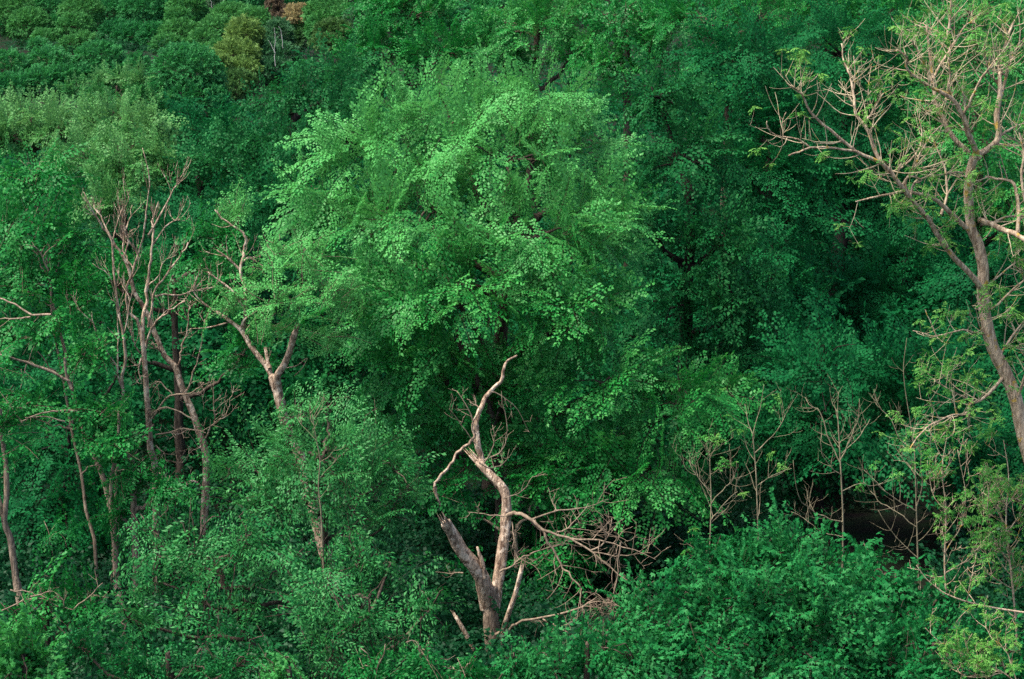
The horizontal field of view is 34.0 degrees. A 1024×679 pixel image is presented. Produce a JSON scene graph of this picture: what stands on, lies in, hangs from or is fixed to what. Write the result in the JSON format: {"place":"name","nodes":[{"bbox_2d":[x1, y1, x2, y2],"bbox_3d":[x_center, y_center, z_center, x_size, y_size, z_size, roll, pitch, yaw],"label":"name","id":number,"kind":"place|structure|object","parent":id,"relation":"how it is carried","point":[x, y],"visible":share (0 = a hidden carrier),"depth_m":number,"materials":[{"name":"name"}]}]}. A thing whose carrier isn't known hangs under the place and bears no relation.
{"place":"outdoors","nodes":[
{"label":"outdoors","id":0,"kind":"place"},
{"bbox_2d":[0,0,1023,678],"bbox_3d":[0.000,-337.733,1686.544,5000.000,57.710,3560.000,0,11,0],"label":"ground","id":1,"kind":"structure","parent":0,"point":[858,522],"depth_m":63.17,"materials":[{"name":"brown soil"}]},
{"bbox_2d":[0,46,39,104],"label":"round tree","id":2,"kind":"object","parent":1,"relation":"on","point":[8,72],"visible":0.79,"depth_m":151.23,"materials":[{"name":"green plant"}]},
{"bbox_2d":[0,0,61,48],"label":"hill tree","id":3,"kind":"object","parent":1,"relation":"on","point":[23,15],"visible":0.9,"depth_m":216.86,"materials":[{"name":"green plant"}]},
{"bbox_2d":[0,600,70,678],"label":"maple bush","id":4,"kind":"object","parent":1,"relation":"on","point":[19,656],"visible":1,"depth_m":35.27,"materials":[{"name":"green plant"}]},
{"bbox_2d":[25,35,49,53],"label":"hill tree","id":5,"kind":"object","parent":1,"relation":"on","point":[36,41],"visible":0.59,"depth_m":200.34,"materials":[{"name":"green plant"}]},
{"bbox_2d":[0,329,85,604],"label":"leafy tree","id":6,"kind":"object","parent":1,"relation":"on","point":[47,540],"visible":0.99,"depth_m":47.34,"materials":[{"name":"green plant"}]},
{"bbox_2d":[0,79,91,316],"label":"yellowish tree","id":7,"kind":"object","parent":1,"relation":"on","point":[32,131],"visible":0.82,"depth_m":83.58,"materials":[{"name":"green plant"}]},
{"bbox_2d":[13,43,85,102],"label":"round tree","id":8,"kind":"object","parent":1,"relation":"on","point":[61,63],"visible":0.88,"depth_m":151.48,"materials":[{"name":"green plant"}]},
{"bbox_2d":[33,0,75,35],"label":"hill tree","id":9,"kind":"object","parent":1,"relation":"on","point":[54,5],"visible":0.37,"depth_m":223.38,"materials":[{"name":"green plant"}]},
{"bbox_2d":[0,544,117,675],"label":"shrub","id":10,"kind":"object","parent":1,"relation":"on","point":[75,606],"visible":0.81,"depth_m":41.77,"materials":[{"name":"green plant"}]},
{"bbox_2d":[53,29,99,52],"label":"hill tree","id":11,"kind":"object","parent":1,"relation":"on","point":[73,39],"visible":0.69,"depth_m":202.47,"materials":[{"name":"green plant"}]},
{"bbox_2d":[0,138,153,636],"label":"maple tree","id":12,"kind":"object","parent":1,"relation":"on","point":[17,224],"visible":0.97,"depth_m":49.90,"materials":[{"name":"green plant"}]},
{"bbox_2d":[54,0,106,37],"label":"hill tree","id":13,"kind":"object","parent":1,"relation":"on","point":[79,15],"visible":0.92,"depth_m":214.75,"materials":[{"name":"green plant"}]},
{"bbox_2d":[72,37,127,92],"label":"round tree","id":14,"kind":"object","parent":1,"relation":"on","point":[86,60],"visible":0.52,"depth_m":154.44,"materials":[{"name":"green plant"}]},
{"bbox_2d":[0,293,201,569],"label":"understorey tree","id":15,"kind":"object","parent":1,"relation":"on","point":[70,497],"visible":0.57,"depth_m":55.81,"materials":[{"name":"green plant"}]},
{"bbox_2d":[71,188,132,605],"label":"dead tree","id":16,"kind":"object","parent":1,"relation":"on","point":[121,381],"visible":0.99,"depth_m":49.70,"materials":[{"name":"brown wood"}]},
{"bbox_2d":[88,0,135,46],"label":"hill tree","id":17,"kind":"object","parent":1,"relation":"on","point":[104,29],"visible":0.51,"depth_m":218.39,"materials":[{"name":"green plant"}]},
{"bbox_2d":[53,56,172,120],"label":"willow tree","id":18,"kind":"object","parent":1,"relation":"on","point":[125,79],"visible":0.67,"depth_m":125.20,"materials":[{"name":"green plant"}]},
{"bbox_2d":[35,84,194,379],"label":"yellowish tree","id":19,"kind":"object","parent":1,"relation":"on","point":[119,146],"visible":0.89,"depth_m":75.43,"materials":[{"name":"green plant"}]},
{"bbox_2d":[67,376,203,615],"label":"leafy tree","id":20,"kind":"object","parent":1,"relation":"on","point":[161,489],"visible":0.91,"depth_m":48.99,"materials":[{"name":"green plant"}]},
{"bbox_2d":[118,50,152,88],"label":"round tree","id":21,"kind":"object","parent":1,"relation":"on","point":[133,57],"visible":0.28,"depth_m":153.37,"materials":[{"name":"green plant"}]},
{"bbox_2d":[107,0,172,50],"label":"hill tree","id":22,"kind":"object","parent":1,"relation":"on","point":[139,27],"visible":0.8,"depth_m":216.18,"materials":[{"name":"green plant"}]},
{"bbox_2d":[81,188,242,561],"bbox_3d":[-10.796,1.726,52.649,4.892,13.011,1.571,1,11,5],"label":"dead tree","id":23,"kind":"object","parent":1,"relation":"on","point":[182,389],"visible":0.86,"depth_m":52.59,"materials":[{"name":"brown wood"}]},
{"bbox_2d":[109,148,221,553],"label":"dead tree","id":24,"kind":"object","parent":1,"relation":"on","point":[149,416],"visible":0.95,"depth_m":50.86,"materials":[{"name":"brown wood"}]},
{"bbox_2d":[46,195,289,488],"bbox_3d":[-12.885,0.619,62.412,8.563,11.518,7.225,-4,12,-19],"label":"understorey tree","id":25,"kind":"object","parent":1,"relation":"on","point":[218,240],"visible":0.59,"depth_m":62.74,"materials":[{"name":"green plant"}]},
{"bbox_2d":[146,16,197,54],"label":"hill tree","id":26,"kind":"object","parent":1,"relation":"on","point":[172,35],"visible":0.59,"depth_m":200.71,"materials":[{"name":"green plant"}]},
{"bbox_2d":[39,607,307,678],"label":"shrub","id":27,"kind":"object","parent":1,"relation":"on","point":[129,670],"visible":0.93,"depth_m":37.66,"materials":[{"name":"green plant"}]},
{"bbox_2d":[162,0,209,36],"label":"hill tree","id":28,"kind":"object","parent":1,"relation":"on","point":[198,9],"visible":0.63,"depth_m":215.47,"materials":[{"name":"green plant"}]},
{"bbox_2d":[145,40,234,123],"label":"round tree","id":29,"kind":"object","parent":1,"relation":"on","point":[192,59],"visible":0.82,"depth_m":146.08,"materials":[{"name":"green plant"}]},
{"bbox_2d":[131,89,271,386],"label":"layered tree","id":30,"kind":"object","parent":1,"relation":"on","point":[177,231],"visible":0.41,"depth_m":72.86,"materials":[{"name":"green plant"}]},
{"bbox_2d":[185,25,222,52],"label":"hill tree","id":31,"kind":"object","parent":1,"relation":"on","point":[199,33],"visible":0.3,"depth_m":185.91,"materials":[{"name":"green plant"}]},
{"bbox_2d":[201,0,226,14],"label":"birch tree","id":32,"kind":"object","parent":1,"relation":"on","point":[210,3],"visible":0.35,"depth_m":220.61,"materials":[{"name":"grey plant"}]},
{"bbox_2d":[206,47,234,73],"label":"yellow tree","id":33,"kind":"object","parent":1,"relation":"on","point":[227,61],"visible":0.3,"depth_m":163.46,"materials":[{"name":"brown plant"}]},
{"bbox_2d":[196,0,271,41],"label":"hill tree","id":34,"kind":"object","parent":1,"relation":"on","point":[216,16],"visible":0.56,"depth_m":199.26,"materials":[{"name":"green plant"}]},
{"bbox_2d":[68,481,407,678],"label":"feathery tree","id":35,"kind":"object","parent":1,"relation":"on","point":[236,611],"visible":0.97,"depth_m":40.84,"materials":[{"name":"green plant"}]},
{"bbox_2d":[211,13,267,78],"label":"yellow tree","id":36,"kind":"object","parent":1,"relation":"on","point":[236,43],"visible":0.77,"depth_m":169.40,"materials":[{"name":"brown plant"}]},
{"bbox_2d":[222,66,259,106],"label":"olive tree","id":37,"kind":"object","parent":1,"relation":"on","point":[236,86],"visible":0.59,"depth_m":157.00,"materials":[{"name":"green plant"}]},
{"bbox_2d":[222,0,312,25],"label":"hill tree","id":38,"kind":"object","parent":1,"relation":"on","point":[257,2],"visible":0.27,"depth_m":215.82,"materials":[{"name":"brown plant"}]},
{"bbox_2d":[264,0,287,25],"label":"bronze tree","id":39,"kind":"object","parent":1,"relation":"on","point":[277,6],"visible":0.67,"depth_m":191.21,"materials":[{"name":"brown plant"}]},
{"bbox_2d":[250,644,306,678],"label":"shrub","id":40,"kind":"object","parent":1,"relation":"on","point":[276,672],"visible":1,"depth_m":34.94,"materials":[{"name":"green plant"}]},
{"bbox_2d":[162,28,396,375],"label":"layered tree","id":41,"kind":"object","parent":1,"relation":"on","point":[333,82],"visible":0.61,"depth_m":71.87,"materials":[{"name":"green plant"}]},
{"bbox_2d":[181,175,379,597],"bbox_3d":[-6.935,1.760,51.531,4.886,13.477,5.771,-8,13,-34],"label":"tree","id":42,"kind":"object","parent":1,"relation":"on","point":[343,297],"visible":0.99,"depth_m":50.36,"materials":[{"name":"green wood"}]},
{"bbox_2d":[258,16,304,84],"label":"birch tree","id":43,"kind":"object","parent":1,"relation":"on","point":[278,48],"visible":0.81,"depth_m":172.05,"materials":[{"name":"green plant"}]},
{"bbox_2d":[282,1,307,25],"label":"tan tree","id":44,"kind":"object","parent":1,"relation":"on","point":[295,9],"visible":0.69,"depth_m":185.35,"materials":[{"name":"beige plant"}]},
{"bbox_2d":[291,19,309,51],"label":"conifer tree","id":45,"kind":"object","parent":1,"relation":"on","point":[299,35],"visible":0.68,"depth_m":184.63,"materials":[{"name":"green plant"}]},
{"bbox_2d":[178,370,445,610],"bbox_3d":[-5.408,5.386,46.266,7.201,8.255,5.508,0,11,0],"label":"feathery tree","id":46,"kind":"object","parent":1,"relation":"on","point":[283,479],"visible":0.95,"depth_m":46.07,"materials":[{"name":"green plant"}]},
{"bbox_2d":[296,386,345,674],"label":"sapling","id":47,"kind":"object","parent":1,"relation":"on","point":[319,494],"visible":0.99,"depth_m":41.38,"materials":[{"name":"brown plant"}]},
{"bbox_2d":[240,149,416,496],"bbox_3d":[-6.725,0.129,60.954,5.249,13.394,12.099,-3,11,-14],"label":"understorey tree","id":48,"kind":"object","parent":1,"relation":"on","point":[330,376],"visible":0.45,"depth_m":58.25,"materials":[{"name":"green plant"}]},
{"bbox_2d":[300,0,357,63],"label":"hill tree","id":49,"kind":"object","parent":1,"relation":"on","point":[322,9],"visible":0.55,"depth_m":174.57,"materials":[{"name":"green plant"}]},
{"bbox_2d":[307,16,351,64],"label":"hill tree","id":50,"kind":"object","parent":1,"relation":"on","point":[328,22],"visible":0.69,"depth_m":163.91,"materials":[{"name":"green plant"}]},
{"bbox_2d":[342,4,368,52],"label":"hill tree","id":51,"kind":"object","parent":1,"relation":"on","point":[349,19],"visible":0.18,"depth_m":167.91,"materials":[{"name":"green plant"}]},
{"bbox_2d":[257,530,471,678],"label":"shrub","id":52,"kind":"object","parent":1,"relation":"on","point":[360,625],"visible":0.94,"depth_m":39.20,"materials":[{"name":"green plant"}]},
{"bbox_2d":[326,0,492,275],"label":"hillside tree","id":53,"kind":"object","parent":1,"relation":"on","point":[409,49],"visible":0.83,"depth_m":93.81,"materials":[{"name":"green plant"}]},
{"bbox_2d":[341,628,498,678],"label":"shrub","id":54,"kind":"object","parent":1,"relation":"on","point":[422,668],"visible":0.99,"depth_m":38.37,"materials":[{"name":"green plant"}]},
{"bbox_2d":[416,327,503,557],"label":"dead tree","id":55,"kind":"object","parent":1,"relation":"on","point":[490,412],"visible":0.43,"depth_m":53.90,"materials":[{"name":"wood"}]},
{"bbox_2d":[401,433,612,626],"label":"understorey tree","id":56,"kind":"object","parent":1,"relation":"on","point":[451,492],"visible":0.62,"depth_m":51.73,"materials":[{"name":"green plant"}]},
{"bbox_2d":[0,21,1023,678],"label":"undergrowth","id":57,"kind":"object","parent":1,"relation":"on","point":[486,537],"visible":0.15,"depth_m":52.79,"materials":[{"name":"green plant"}]},
{"bbox_2d":[0,37,1023,506],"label":"thicket","id":58,"kind":"object","parent":1,"relation":"on","point":[214,335],"visible":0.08,"depth_m":75.42,"materials":[{"name":"green plant"}]},
{"bbox_2d":[0,0,1023,32],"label":"woods","id":59,"kind":"object","parent":1,"relation":"on","point":[467,8],"visible":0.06,"depth_m":239.98,"materials":[{"name":"green plant"}]},
{"bbox_2d":[259,37,780,575],"bbox_3d":[0.111,-0.336,54.606,17.102,18.679,11.765,0,11,0],"label":"beech tree","id":60,"kind":"object","parent":1,"relation":"on","point":[543,137],"visible":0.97,"depth_m":52.58,"materials":[{"name":"green plant"}]},
{"bbox_2d":[446,0,618,232],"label":"hillside tree","id":61,"kind":"object","parent":1,"relation":"on","point":[502,33],"visible":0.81,"depth_m":93.17,"materials":[{"name":"green plant"}]},
{"bbox_2d":[432,355,670,660],"bbox_3d":[1.069,5.320,45.693,6.698,9.208,3.729,3,11,14],"label":"dead tree","id":62,"kind":"object","parent":1,"relation":"on","point":[486,586],"visible":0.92,"depth_m":45.81,"materials":[{"name":"wood"}]},
{"bbox_2d":[473,559,688,678],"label":"maple bush","id":63,"kind":"object","parent":1,"relation":"on","point":[524,664],"visible":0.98,"depth_m":38.56,"materials":[{"name":"green plant"}]},
{"bbox_2d":[563,0,693,294],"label":"hillside tree","id":64,"kind":"object","parent":1,"relation":"on","point":[619,20],"visible":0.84,"depth_m":90.09,"materials":[{"name":"green plant"}]},
{"bbox_2d":[592,36,793,480],"bbox_3d":[6.216,-2.392,61.869,6.662,17.332,7.845,-10,15,-41],"label":"beech tree","id":65,"kind":"object","parent":1,"relation":"on","point":[688,264],"visible":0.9,"depth_m":61.12,"materials":[{"name":"green plant"}]},
{"bbox_2d":[672,420,753,666],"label":"sapling","id":66,"kind":"object","parent":1,"relation":"on","point":[715,446],"visible":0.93,"depth_m":45.55,"materials":[{"name":"green plant"}]},
{"bbox_2d":[637,0,818,282],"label":"hillside tree","id":67,"kind":"object","parent":1,"relation":"on","point":[669,15],"visible":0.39,"depth_m":87.75,"materials":[{"name":"green plant"}]},
{"bbox_2d":[596,487,891,678],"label":"maple bush","id":68,"kind":"object","parent":1,"relation":"on","point":[760,607],"visible":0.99,"depth_m":38.26,"materials":[{"name":"green plant"}]},
{"bbox_2d":[719,381,797,584],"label":"sapling","id":69,"kind":"object","parent":1,"relation":"on","point":[779,466],"visible":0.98,"depth_m":46.49,"materials":[{"name":"brown plant"}]},
{"bbox_2d":[685,344,842,512],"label":"understorey tree","id":70,"kind":"object","parent":1,"relation":"on","point":[722,447],"visible":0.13,"depth_m":63.81,"materials":[{"name":"green plant"}]},
{"bbox_2d":[660,0,879,384],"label":"tall tree","id":71,"kind":"object","parent":1,"relation":"on","point":[758,72],"visible":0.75,"depth_m":71.16,"materials":[{"name":"green plant"}]},
{"bbox_2d":[717,285,954,530],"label":"understorey tree","id":72,"kind":"object","parent":1,"relation":"on","point":[807,362],"visible":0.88,"depth_m":55.14,"materials":[{"name":"green plant"}]},
{"bbox_2d":[745,0,932,344],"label":"tall tree","id":73,"kind":"object","parent":1,"relation":"on","point":[873,279],"visible":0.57,"depth_m":78.17,"materials":[{"name":"green plant"}]},
{"bbox_2d":[783,376,900,627],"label":"sapling","id":74,"kind":"object","parent":1,"relation":"on","point":[840,474],"visible":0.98,"depth_m":47.01,"materials":[{"name":"brown plant"}]},
{"bbox_2d":[765,0,947,253],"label":"hillside tree","id":75,"kind":"object","parent":1,"relation":"on","point":[855,5],"visible":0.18,"depth_m":90.95,"materials":[{"name":"green plant"}]},
{"bbox_2d":[748,0,1023,462],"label":"ash tree","id":76,"kind":"object","parent":1,"relation":"on","point":[1000,362],"visible":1,"depth_m":37.75,"materials":[{"name":"green plant"}]},
{"bbox_2d":[848,338,944,593],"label":"sapling","id":77,"kind":"object","parent":1,"relation":"on","point":[916,490],"visible":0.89,"depth_m":44.51,"materials":[{"name":"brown plant"}]},
{"bbox_2d":[821,532,975,675],"bbox_3d":[9.840,7.762,42.451,3.714,5.264,2.608,6,12,27],"label":"maple bush","id":78,"kind":"object","parent":1,"relation":"on","point":[911,594],"visible":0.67,"depth_m":41.87,"materials":[{"name":"green plant"}]},
{"bbox_2d":[819,590,1023,678],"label":"maple bush","id":79,"kind":"object","parent":1,"relation":"on","point":[874,663],"visible":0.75,"depth_m":38.23,"materials":[{"name":"green plant"}]},
{"bbox_2d":[820,135,1023,362],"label":"tall tree","id":80,"kind":"object","parent":1,"relation":"on","point":[891,248],"visible":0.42,"depth_m":76.44,"materials":[{"name":"green plant"}]},
{"bbox_2d":[829,224,1023,519],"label":"understorey tree","id":81,"kind":"object","parent":1,"relation":"on","point":[914,351],"visible":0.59,"depth_m":55.40,"materials":[{"name":"green plant"}]},
{"bbox_2d":[867,0,1023,352],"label":"tall tree","id":82,"kind":"object","parent":1,"relation":"on","point":[980,140],"visible":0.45,"depth_m":77.62,"materials":[{"name":"green plant"}]},
{"bbox_2d":[911,425,1013,655],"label":"sapling","id":83,"kind":"object","parent":1,"relation":"on","point":[949,511],"visible":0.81,"depth_m":41.46,"materials":[{"name":"green plant"}]},
{"bbox_2d":[907,556,1023,633],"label":"fallen branch","id":84,"kind":"object","parent":1,"relation":"on","point":[963,586],"visible":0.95,"depth_m":37.91,"materials":[{"name":"brown wood"}]},
{"bbox_2d":[925,596,1023,678],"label":"ash shrub","id":85,"kind":"object","parent":1,"relation":"on","point":[985,658],"visible":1,"depth_m":36.40,"materials":[{"name":"green plant"}]},
{"bbox_2d":[960,428,1023,678],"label":"sapling","id":86,"kind":"object","parent":1,"relation":"on","point":[1005,482],"visible":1,"depth_m":39.93,"materials":[{"name":"green plant"}]}
]}

